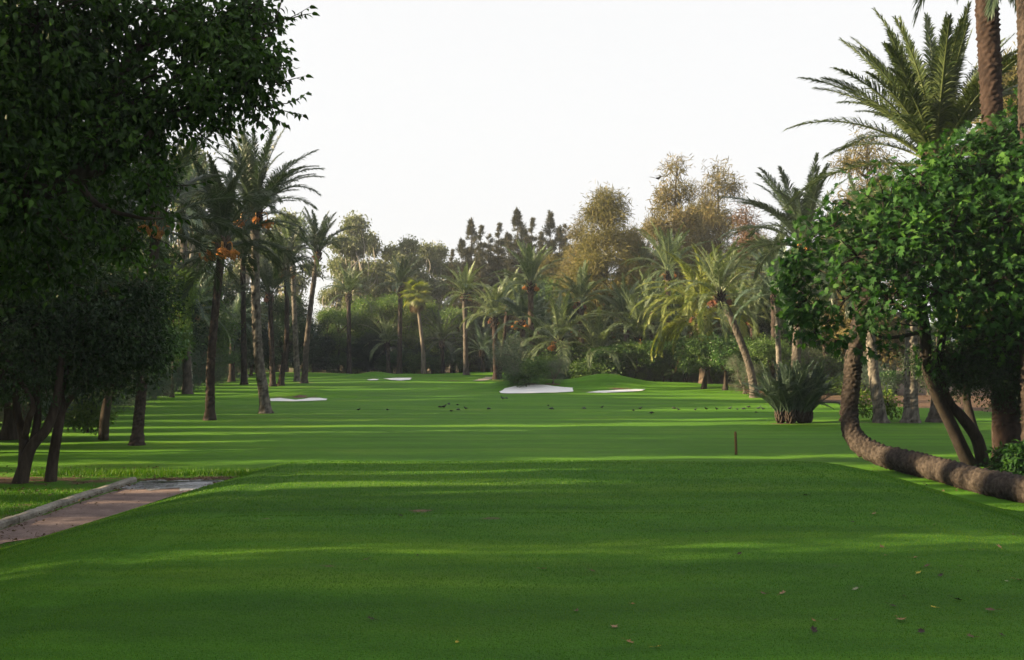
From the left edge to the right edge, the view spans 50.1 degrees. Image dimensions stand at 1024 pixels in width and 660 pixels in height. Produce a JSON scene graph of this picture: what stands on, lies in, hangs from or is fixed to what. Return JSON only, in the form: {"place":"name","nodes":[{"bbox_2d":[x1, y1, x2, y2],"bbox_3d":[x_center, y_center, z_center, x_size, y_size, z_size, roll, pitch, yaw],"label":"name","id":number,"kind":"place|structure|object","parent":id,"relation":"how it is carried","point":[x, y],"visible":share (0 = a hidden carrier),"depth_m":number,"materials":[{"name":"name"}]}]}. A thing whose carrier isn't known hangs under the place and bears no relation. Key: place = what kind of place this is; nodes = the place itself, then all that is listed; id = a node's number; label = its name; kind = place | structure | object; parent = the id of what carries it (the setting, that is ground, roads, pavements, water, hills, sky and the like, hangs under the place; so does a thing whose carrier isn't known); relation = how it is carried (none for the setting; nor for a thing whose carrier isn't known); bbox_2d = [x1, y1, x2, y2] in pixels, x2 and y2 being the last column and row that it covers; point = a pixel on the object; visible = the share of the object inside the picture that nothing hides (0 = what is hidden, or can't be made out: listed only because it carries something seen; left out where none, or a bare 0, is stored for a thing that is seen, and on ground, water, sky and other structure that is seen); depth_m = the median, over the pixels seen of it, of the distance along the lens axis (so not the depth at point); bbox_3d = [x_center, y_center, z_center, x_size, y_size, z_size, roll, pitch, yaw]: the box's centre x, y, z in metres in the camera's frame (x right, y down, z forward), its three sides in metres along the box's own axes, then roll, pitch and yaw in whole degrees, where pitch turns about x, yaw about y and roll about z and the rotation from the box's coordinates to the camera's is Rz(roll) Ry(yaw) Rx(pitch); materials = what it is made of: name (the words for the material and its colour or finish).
{"place":"outdoors","nodes":[
{"label":"outdoors","id":0,"kind":"place"},
{"bbox_2d":[0,357,1023,659],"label":"ground","id":1,"kind":"structure","parent":0,"point":[418,421],"depth_m":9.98,"materials":[{"name":"plant"}]},
{"bbox_2d":[0,477,136,529],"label":"kerb","id":2,"kind":"structure","parent":1,"relation":"on","point":[25,515],"depth_m":17.19,"materials":[{"name":"concrete"}]},
{"bbox_2d":[0,0,141,439],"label":"broadleaf tree","id":3,"kind":"object","parent":1,"relation":"on","point":[8,431],"depth_m":29.84,"materials":[{"name":"green plant"}]},
{"bbox_2d":[0,229,144,483],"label":"citrus tree","id":4,"kind":"object","parent":1,"relation":"on","point":[32,347],"visible":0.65,"depth_m":20.24,"materials":[{"name":"green plant"}]},
{"bbox_2d":[64,392,124,434],"bbox_3d":[-11.652,2.192,30.028,1.968,1.425,1.484,0,-1,-24],"label":"shrub","id":5,"kind":"object","parent":1,"relation":"on","point":[84,418],"visible":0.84,"depth_m":29.78,"materials":[{"name":"green plant"}]},
{"bbox_2d":[0,487,190,543],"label":"path","id":6,"kind":"structure","parent":1,"relation":"on","point":[75,515],"depth_m":16.61,"materials":[{"name":"red concrete"}]},
{"bbox_2d":[19,249,198,481],"bbox_3d":[-8.014,0.649,21.553,3.479,4.629,3.173,0,-1,0],"label":"citrus tree","id":7,"kind":"object","parent":1,"relation":"on","point":[137,348],"visible":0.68,"depth_m":20.98,"materials":[{"name":"green plant"}]},
{"bbox_2d":[81,245,202,439],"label":"citrus tree","id":8,"kind":"object","parent":1,"relation":"on","point":[103,432],"visible":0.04,"depth_m":29.95,"materials":[{"name":"green plant"}]},
{"bbox_2d":[0,0,319,319],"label":"broadleaf tree","id":9,"kind":"object","parent":1,"relation":"on","point":[55,70],"visible":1,"depth_m":12.99,"materials":[{"name":"green plant"}]},
{"bbox_2d":[120,479,220,490],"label":"path","id":10,"kind":"structure","parent":1,"relation":"on","point":[149,485],"depth_m":19.87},
{"bbox_2d":[79,93,277,445],"bbox_3d":[-9.227,-1.455,28.611,5.020,9.189,4.639,-1,-1,32],"label":"date palm","id":11,"kind":"object","parent":1,"relation":"on","point":[137,437],"visible":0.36,"depth_m":28.42,"materials":[{"name":"plant"}]},
{"bbox_2d":[141,236,225,366],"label":"broadleaf tree","id":12,"kind":"object","parent":1,"relation":"on","point":[195,327],"visible":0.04,"depth_m":60.73,"materials":[{"name":"green plant"}]},
{"bbox_2d":[162,263,207,396],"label":"broadleaf tree","id":13,"kind":"object","parent":1,"relation":"on","point":[189,303],"visible":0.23,"depth_m":55.80,"materials":[{"name":"green plant"}]},
{"bbox_2d":[170,347,206,391],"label":"grey leaved tree","id":14,"kind":"object","parent":1,"relation":"on","point":[194,377],"visible":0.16,"depth_m":63.75,"materials":[{"name":"green plant"}]},
{"bbox_2d":[146,152,236,393],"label":"date palm","id":15,"kind":"object","parent":1,"relation":"on","point":[187,387],"visible":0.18,"depth_m":59.78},
{"bbox_2d":[163,138,224,386],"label":"eucalyptus tree","id":16,"kind":"object","parent":1,"relation":"on","point":[205,163],"visible":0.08,"depth_m":70.27,"materials":[{"name":"green plant"}]},
{"bbox_2d":[175,259,238,352],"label":"date palm","id":17,"kind":"object","parent":1,"relation":"on","point":[210,292],"visible":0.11,"depth_m":66.14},
{"bbox_2d":[192,317,230,385],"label":"grey leaved tree","id":18,"kind":"object","parent":1,"relation":"on","point":[220,378],"visible":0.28,"depth_m":73.69,"materials":[{"name":"green plant"}]},
{"bbox_2d":[192,260,250,357],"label":"broadleaf tree","id":19,"kind":"object","parent":1,"relation":"on","point":[221,341],"visible":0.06,"depth_m":74.13,"materials":[{"name":"green plant"}]},
{"bbox_2d":[146,153,311,420],"bbox_3d":[-9.730,-1.378,38.130,5.743,9.298,5.612,0,-1,0],"label":"date palm","id":20,"kind":"object","parent":1,"relation":"on","point":[220,237],"visible":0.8,"depth_m":37.78,"materials":[{"name":"plant"}]},
{"bbox_2d":[211,270,265,375],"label":"broadleaf tree","id":21,"kind":"object","parent":1,"relation":"on","point":[227,292],"visible":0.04,"depth_m":87.90,"materials":[{"name":"green plant"}]},
{"bbox_2d":[207,211,273,384],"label":"date palm","id":22,"kind":"object","parent":1,"relation":"on","point":[243,378],"visible":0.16,"depth_m":74.86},
{"bbox_2d":[220,290,267,381],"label":"date palm","id":23,"kind":"object","parent":1,"relation":"on","point":[237,305],"visible":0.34,"depth_m":81.78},
{"bbox_2d":[222,207,272,376],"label":"eucalyptus tree","id":24,"kind":"object","parent":1,"relation":"on","point":[236,267],"visible":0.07,"depth_m":91.42,"materials":[{"name":"green plant"}]},
{"bbox_2d":[175,120,325,413],"bbox_3d":[-9.996,-2.463,41.914,6.210,11.641,6.121,0,-1,0],"label":"date palm","id":25,"kind":"object","parent":1,"relation":"on","point":[253,178],"visible":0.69,"depth_m":41.66,"materials":[{"name":"plant"}]},
{"bbox_2d":[237,304,283,375],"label":"broadleaf tree","id":26,"kind":"object","parent":1,"relation":"on","point":[265,339],"visible":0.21,"depth_m":93.72,"materials":[{"name":"green plant"}]},
{"bbox_2d":[223,249,307,386],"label":"date palm","id":27,"kind":"object","parent":1,"relation":"on","point":[268,283],"visible":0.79,"depth_m":71.71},
{"bbox_2d":[260,225,324,385],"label":"date palm","id":28,"kind":"object","parent":1,"relation":"on","point":[287,262],"visible":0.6,"depth_m":72.67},
{"bbox_2d":[261,293,326,371],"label":"broadleaf tree","id":29,"kind":"object","parent":1,"relation":"on","point":[301,323],"visible":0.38,"depth_m":99.18,"materials":[{"name":"green plant"}]},
{"bbox_2d":[261,208,329,381],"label":"date palm","id":30,"kind":"object","parent":1,"relation":"on","point":[287,233],"visible":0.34,"depth_m":80.58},
{"bbox_2d":[263,207,328,352],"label":"eucalyptus tree","id":31,"kind":"object","parent":1,"relation":"on","point":[301,280],"visible":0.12,"depth_m":110.97,"materials":[{"name":"green plant"}]},
{"bbox_2d":[288,316,337,372],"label":"broadleaf tree","id":32,"kind":"object","parent":1,"relation":"on","point":[327,347],"visible":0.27,"depth_m":103.55,"materials":[{"name":"green plant"}]},
{"bbox_2d":[278,207,357,382],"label":"date palm","id":33,"kind":"object","parent":1,"relation":"on","point":[319,240],"visible":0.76,"depth_m":76.52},
{"bbox_2d":[313,254,345,335],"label":"eucalyptus tree","id":34,"kind":"object","parent":1,"relation":"on","point":[325,298],"visible":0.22,"depth_m":125.07,"materials":[{"name":"green plant"}]},
{"bbox_2d":[314,305,365,371],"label":"broadleaf tree","id":35,"kind":"object","parent":1,"relation":"on","point":[338,318],"visible":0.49,"depth_m":105.35,"materials":[{"name":"green plant"}]},
{"bbox_2d":[321,261,375,373],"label":"date palm","id":36,"kind":"object","parent":1,"relation":"on","point":[350,285],"visible":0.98,"depth_m":100.83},
{"bbox_2d":[326,210,389,332],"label":"eucalyptus tree","id":37,"kind":"object","parent":1,"relation":"on","point":[353,253],"visible":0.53,"depth_m":117.23,"materials":[{"name":"green plant"}]},
{"bbox_2d":[342,330,386,371],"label":"broadleaf tree","id":38,"kind":"object","parent":1,"relation":"on","point":[358,350],"visible":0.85,"depth_m":103.00,"materials":[{"name":"green plant"}]},
{"bbox_2d":[356,227,391,327],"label":"eucalyptus tree","id":39,"kind":"object","parent":1,"relation":"on","point":[375,243],"visible":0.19,"depth_m":121.47,"materials":[{"name":"green plant"}]},
{"bbox_2d":[344,292,405,371],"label":"broadleaf tree","id":40,"kind":"object","parent":1,"relation":"on","point":[362,307],"visible":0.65,"depth_m":107.25,"materials":[{"name":"green plant"}]},
{"bbox_2d":[359,312,409,373],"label":"date palm","id":41,"kind":"object","parent":1,"relation":"on","point":[385,334],"visible":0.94,"depth_m":102.77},
{"bbox_2d":[367,255,425,373],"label":"date palm","id":42,"kind":"object","parent":1,"relation":"on","point":[401,276],"visible":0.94,"depth_m":100.82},
{"bbox_2d":[383,233,431,331],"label":"eucalyptus tree","id":43,"kind":"object","parent":1,"relation":"on","point":[408,246],"visible":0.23,"depth_m":117.30,"materials":[{"name":"green plant"}]},
{"bbox_2d":[391,352,433,373],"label":"shrub","id":44,"kind":"object","parent":1,"relation":"on","point":[414,362],"visible":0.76,"depth_m":102.79,"materials":[{"name":"green plant"}]},
{"bbox_2d":[382,296,444,373],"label":"broadleaf tree","id":45,"kind":"object","parent":1,"relation":"on","point":[410,319],"visible":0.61,"depth_m":107.74,"materials":[{"name":"green plant"}]},
{"bbox_2d":[398,277,433,373],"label":"fan palm","id":46,"kind":"object","parent":1,"relation":"on","point":[417,300],"visible":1,"depth_m":99.77,"materials":[{"name":"green plant"}]},
{"bbox_2d":[411,239,449,370],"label":"eucalyptus tree","id":47,"kind":"object","parent":1,"relation":"on","point":[428,251],"visible":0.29,"depth_m":120.71,"materials":[{"name":"green plant"}]},
{"bbox_2d":[411,324,455,373],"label":"broadleaf tree","id":48,"kind":"object","parent":1,"relation":"on","point":[427,332],"visible":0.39,"depth_m":105.03,"materials":[{"name":"green plant"}]},
{"bbox_2d":[414,307,468,373],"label":"date palm","id":49,"kind":"object","parent":1,"relation":"on","point":[445,333],"visible":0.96,"depth_m":102.73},
{"bbox_2d":[425,240,460,304],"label":"eucalyptus tree","id":50,"kind":"object","parent":1,"relation":"on","point":[438,268],"visible":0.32,"depth_m":125.45,"materials":[{"name":"green plant"}]},
{"bbox_2d":[424,304,472,372],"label":"broadleaf tree","id":51,"kind":"object","parent":1,"relation":"on","point":[453,315],"visible":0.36,"depth_m":105.93,"materials":[{"name":"green plant"}]},
{"bbox_2d":[444,236,475,372],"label":"cypress tree","id":52,"kind":"object","parent":1,"relation":"on","point":[461,245],"visible":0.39,"depth_m":108.92,"materials":[{"name":"green plant"}]},
{"bbox_2d":[436,261,491,374],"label":"date palm","id":53,"kind":"object","parent":1,"relation":"on","point":[465,279],"visible":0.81,"depth_m":96.80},
{"bbox_2d":[456,217,484,364],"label":"cypress tree","id":54,"kind":"object","parent":1,"relation":"on","point":[470,229],"visible":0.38,"depth_m":109.91,"materials":[{"name":"green plant"}]},
{"bbox_2d":[450,319,500,371],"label":"date palm","id":55,"kind":"object","parent":1,"relation":"on","point":[482,341],"visible":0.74,"depth_m":100.75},
{"bbox_2d":[444,312,510,364],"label":"broadleaf tree","id":56,"kind":"object","parent":1,"relation":"on","point":[473,332],"visible":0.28,"depth_m":102.77,"materials":[{"name":"green plant"}]},
{"bbox_2d":[462,224,493,370],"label":"cypress tree","id":57,"kind":"object","parent":1,"relation":"on","point":[479,262],"visible":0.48,"depth_m":107.92,"materials":[{"name":"green plant"}]},
{"bbox_2d":[0,466,969,547],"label":"grass","id":58,"kind":"structure","parent":1,"relation":"on","point":[210,477],"depth_m":19.70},
{"bbox_2d":[457,277,526,379],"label":"date palm","id":59,"kind":"object","parent":1,"relation":"on","point":[491,307],"visible":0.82,"depth_m":85.81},
{"bbox_2d":[486,222,509,329],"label":"cypress tree","id":60,"kind":"object","parent":1,"relation":"on","point":[497,264],"visible":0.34,"depth_m":108.90,"materials":[{"name":"green plant"}]},
{"bbox_2d":[483,334,536,382],"bbox_3d":[-0.140,1.685,64.311,4.153,3.081,4.150,1,-1,-42],"label":"olive shrub","id":61,"kind":"object","parent":1,"relation":"on","point":[508,355],"visible":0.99,"depth_m":63.90,"materials":[{"name":"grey plant"}]},
{"bbox_2d":[500,207,531,332],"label":"cypress tree","id":62,"kind":"object","parent":1,"relation":"on","point":[514,246],"visible":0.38,"depth_m":107.91,"materials":[{"name":"green plant"}]},
{"bbox_2d":[489,278,551,358],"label":"date palm","id":63,"kind":"object","parent":1,"relation":"on","point":[522,303],"visible":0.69,"depth_m":75.64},
{"bbox_2d":[504,355,553,387],"bbox_3d":[1.035,2.486,63.874,3.052,2.258,3.016,0,-1,-21],"label":"shrub","id":64,"kind":"object","parent":1,"relation":"on","point":[534,368],"visible":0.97,"depth_m":63.37,"materials":[{"name":"green plant"}]},
{"bbox_2d":[487,239,571,355],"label":"date palm","id":65,"kind":"object","parent":1,"relation":"on","point":[530,267],"visible":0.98,"depth_m":73.84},
{"bbox_2d":[499,385,572,392],"bbox_3d":[1.405,3.280,61.168,4.200,0.306,4.850,0,-1,0],"label":"bunker","id":66,"kind":"object","parent":1,"relation":"on","point":[535,389],"visible":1,"depth_m":62.34},
{"bbox_2d":[501,309,583,366],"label":"date palm","id":67,"kind":"object","parent":1,"relation":"on","point":[537,323],"visible":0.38,"depth_m":72.66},
{"bbox_2d":[518,291,602,378],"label":"date palm","id":68,"kind":"object","parent":1,"relation":"on","point":[558,318],"visible":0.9,"depth_m":69.52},
{"bbox_2d":[543,260,617,346],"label":"date palm","id":69,"kind":"object","parent":1,"relation":"on","point":[580,290],"visible":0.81,"depth_m":75.79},
{"bbox_2d":[552,210,609,320],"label":"casuarina tree","id":70,"kind":"object","parent":1,"relation":"on","point":[577,238],"visible":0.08,"depth_m":91.92,"materials":[{"name":"green plant"}]},
{"bbox_2d":[555,306,636,376],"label":"date palm","id":71,"kind":"object","parent":1,"relation":"on","point":[597,342],"visible":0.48,"depth_m":69.37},
{"bbox_2d":[549,181,652,344],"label":"casuarina tree","id":72,"kind":"object","parent":1,"relation":"on","point":[604,207],"visible":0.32,"depth_m":82.59,"materials":[{"name":"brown plant"}]},
{"bbox_2d":[565,289,644,348],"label":"date palm","id":73,"kind":"object","parent":1,"relation":"on","point":[611,322],"visible":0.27,"depth_m":76.41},
{"bbox_2d":[586,273,659,342],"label":"date palm","id":74,"kind":"object","parent":1,"relation":"on","point":[620,304],"visible":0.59,"depth_m":73.69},
{"bbox_2d":[609,222,653,346],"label":"casuarina tree","id":75,"kind":"object","parent":1,"relation":"on","point":[635,232],"visible":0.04,"depth_m":85.61,"materials":[{"name":"green plant"}]},
{"bbox_2d":[591,285,683,368],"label":"date palm","id":76,"kind":"object","parent":1,"relation":"on","point":[635,325],"visible":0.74,"depth_m":69.50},
{"bbox_2d":[614,338,663,377],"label":"citrus tree","id":77,"kind":"object","parent":1,"relation":"on","point":[635,353],"visible":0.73,"depth_m":68.69,"materials":[{"name":"green plant"}]},
{"bbox_2d":[632,338,675,380],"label":"citrus tree","id":78,"kind":"object","parent":1,"relation":"on","point":[648,347],"visible":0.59,"depth_m":68.85,"materials":[{"name":"green plant"}]},
{"bbox_2d":[622,221,713,339],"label":"date palm","id":79,"kind":"object","parent":1,"relation":"on","point":[668,262],"visible":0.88,"depth_m":73.74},
{"bbox_2d":[636,152,713,305],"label":"casuarina tree","id":80,"kind":"object","parent":1,"relation":"on","point":[677,219],"visible":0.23,"depth_m":87.46,"materials":[{"name":"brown plant"}]},
{"bbox_2d":[629,242,769,383],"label":"date palm","id":81,"kind":"object","parent":1,"relation":"on","point":[690,308],"visible":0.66,"depth_m":64.84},
{"bbox_2d":[669,331,736,388],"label":"citrus tree","id":82,"kind":"object","parent":1,"relation":"on","point":[690,347],"visible":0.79,"depth_m":62.71,"materials":[{"name":"green plant"}]},
{"bbox_2d":[682,155,749,338],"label":"casuarina tree","id":83,"kind":"object","parent":1,"relation":"on","point":[721,220],"visible":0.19,"depth_m":85.58,"materials":[{"name":"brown plant"}]},
{"bbox_2d":[667,237,771,397],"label":"date palm","id":84,"kind":"object","parent":1,"relation":"on","point":[718,301],"visible":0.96,"depth_m":55.80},
{"bbox_2d":[692,331,752,389],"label":"citrus tree","id":85,"kind":"object","parent":1,"relation":"on","point":[728,351],"visible":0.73,"depth_m":61.70,"materials":[{"name":"green plant"}]},
{"bbox_2d":[721,354,764,393],"bbox_3d":[12.623,2.406,59.861,2.408,2.459,2.410,0,-1,-10],"label":"olive shrub","id":86,"kind":"object","parent":1,"relation":"on","point":[744,380],"visible":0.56,"depth_m":59.83,"materials":[{"name":"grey plant"}]},
{"bbox_2d":[722,196,769,329],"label":"broadleaf tree","id":87,"kind":"object","parent":1,"relation":"on","point":[745,222],"visible":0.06,"depth_m":79.88,"materials":[{"name":"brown plant"}]},
{"bbox_2d":[713,268,785,361],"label":"date palm","id":88,"kind":"object","parent":1,"relation":"on","point":[754,313],"visible":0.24,"depth_m":69.59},
{"bbox_2d":[732,332,807,385],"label":"citrus tree","id":89,"kind":"object","parent":1,"relation":"on","point":[762,349],"visible":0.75,"depth_m":60.41,"materials":[{"name":"green plant"}]},
{"bbox_2d":[724,224,816,380],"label":"date palm","id":90,"kind":"object","parent":1,"relation":"on","point":[778,235],"visible":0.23,"depth_m":61.77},
{"bbox_2d":[730,241,830,377],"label":"date palm","id":91,"kind":"object","parent":1,"relation":"on","point":[768,264],"visible":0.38,"depth_m":53.89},
{"bbox_2d":[715,152,867,371],"bbox_3d":[13.324,-2.160,50.213,8.079,11.336,7.689,0,-1,0],"label":"date palm","id":92,"kind":"object","parent":1,"relation":"on","point":[797,206],"visible":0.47,"depth_m":49.74,"materials":[{"name":"plant"}]},
{"bbox_2d":[742,358,842,423],"bbox_3d":[9.454,2.035,36.699,3.600,2.235,3.335,0,-1,0],"label":"young palm clump","id":93,"kind":"object","parent":1,"relation":"on","point":[795,395],"visible":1,"depth_m":36.32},
{"bbox_2d":[801,354,869,394],"bbox_3d":[18.040,2.679,61.224,4.556,3.101,4.610,1,-1,-39],"label":"shrub","id":94,"kind":"object","parent":1,"relation":"on","point":[837,388],"visible":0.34,"depth_m":61.20,"materials":[{"name":"green plant"}]},
{"bbox_2d":[806,124,919,371],"bbox_3d":[20.232,-3.995,62.314,7.317,15.566,7.978,-1,-1,39],"label":"casuarina tree","id":95,"kind":"object","parent":1,"relation":"on","point":[847,158],"visible":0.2,"depth_m":61.65,"materials":[{"name":"green plant"}]},
{"bbox_2d":[781,173,950,422],"bbox_3d":[11.910,-0.937,36.846,5.960,8.427,5.844,-1,-1,29],"label":"date palm","id":96,"kind":"object","parent":1,"relation":"on","point":[879,409],"visible":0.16,"depth_m":36.42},
{"bbox_2d":[858,382,902,419],"bbox_3d":[12.546,2.540,38.045,2.015,1.502,1.612,0,-1,-26],"label":"shrub","id":97,"kind":"object","parent":1,"relation":"on","point":[890,405],"visible":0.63,"depth_m":37.87,"materials":[{"name":"green plant"}]},
{"bbox_2d":[758,88,1023,466],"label":"fig tree","id":98,"kind":"object","parent":1,"relation":"on","point":[993,179],"visible":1,"depth_m":21.14,"materials":[{"name":"green plant"}]},
{"bbox_2d":[782,0,1023,502],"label":"bent palm","id":99,"kind":"object","parent":1,"relation":"on","point":[922,100],"visible":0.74,"depth_m":24.91,"materials":[{"name":"plant"}]},
{"bbox_2d":[830,160,977,422],"bbox_3d":[13.644,-1.200,36.474,5.329,8.904,5.634,-1,-1,36],"label":"date palm","id":100,"kind":"object","parent":1,"relation":"on","point":[910,413],"visible":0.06,"depth_m":36.54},
{"bbox_2d":[892,320,1021,449],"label":"citrus tree","id":101,"kind":"object","parent":1,"relation":"on","point":[980,367],"visible":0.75,"depth_m":22.24,"materials":[{"name":"green plant"}]},
{"bbox_2d":[911,0,1023,443],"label":"date palm","id":102,"kind":"object","parent":1,"relation":"on","point":[1020,35],"visible":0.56,"depth_m":21.52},
{"bbox_2d":[955,41,1017,352],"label":"casuarina tree","id":103,"kind":"object","parent":1,"relation":"on","point":[1011,75],"visible":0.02,"depth_m":47.54,"materials":[{"name":"green plant"}]},
{"bbox_2d":[974,0,1020,467],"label":"date palm","id":104,"kind":"object","parent":1,"relation":"on","point":[989,70],"visible":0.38,"depth_m":22.40,"materials":[{"name":"plant"}]},
{"bbox_2d":[974,439,1023,475],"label":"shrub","id":105,"kind":"object","parent":1,"relation":"on","point":[1012,460],"visible":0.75,"depth_m":21.26,"materials":[{"name":"green plant"}]},
{"bbox_2d":[35,0,1017,354],"label":"sky","id":106,"kind":"structure","parent":0,"point":[426,118],"materials":[{"name":"white"}]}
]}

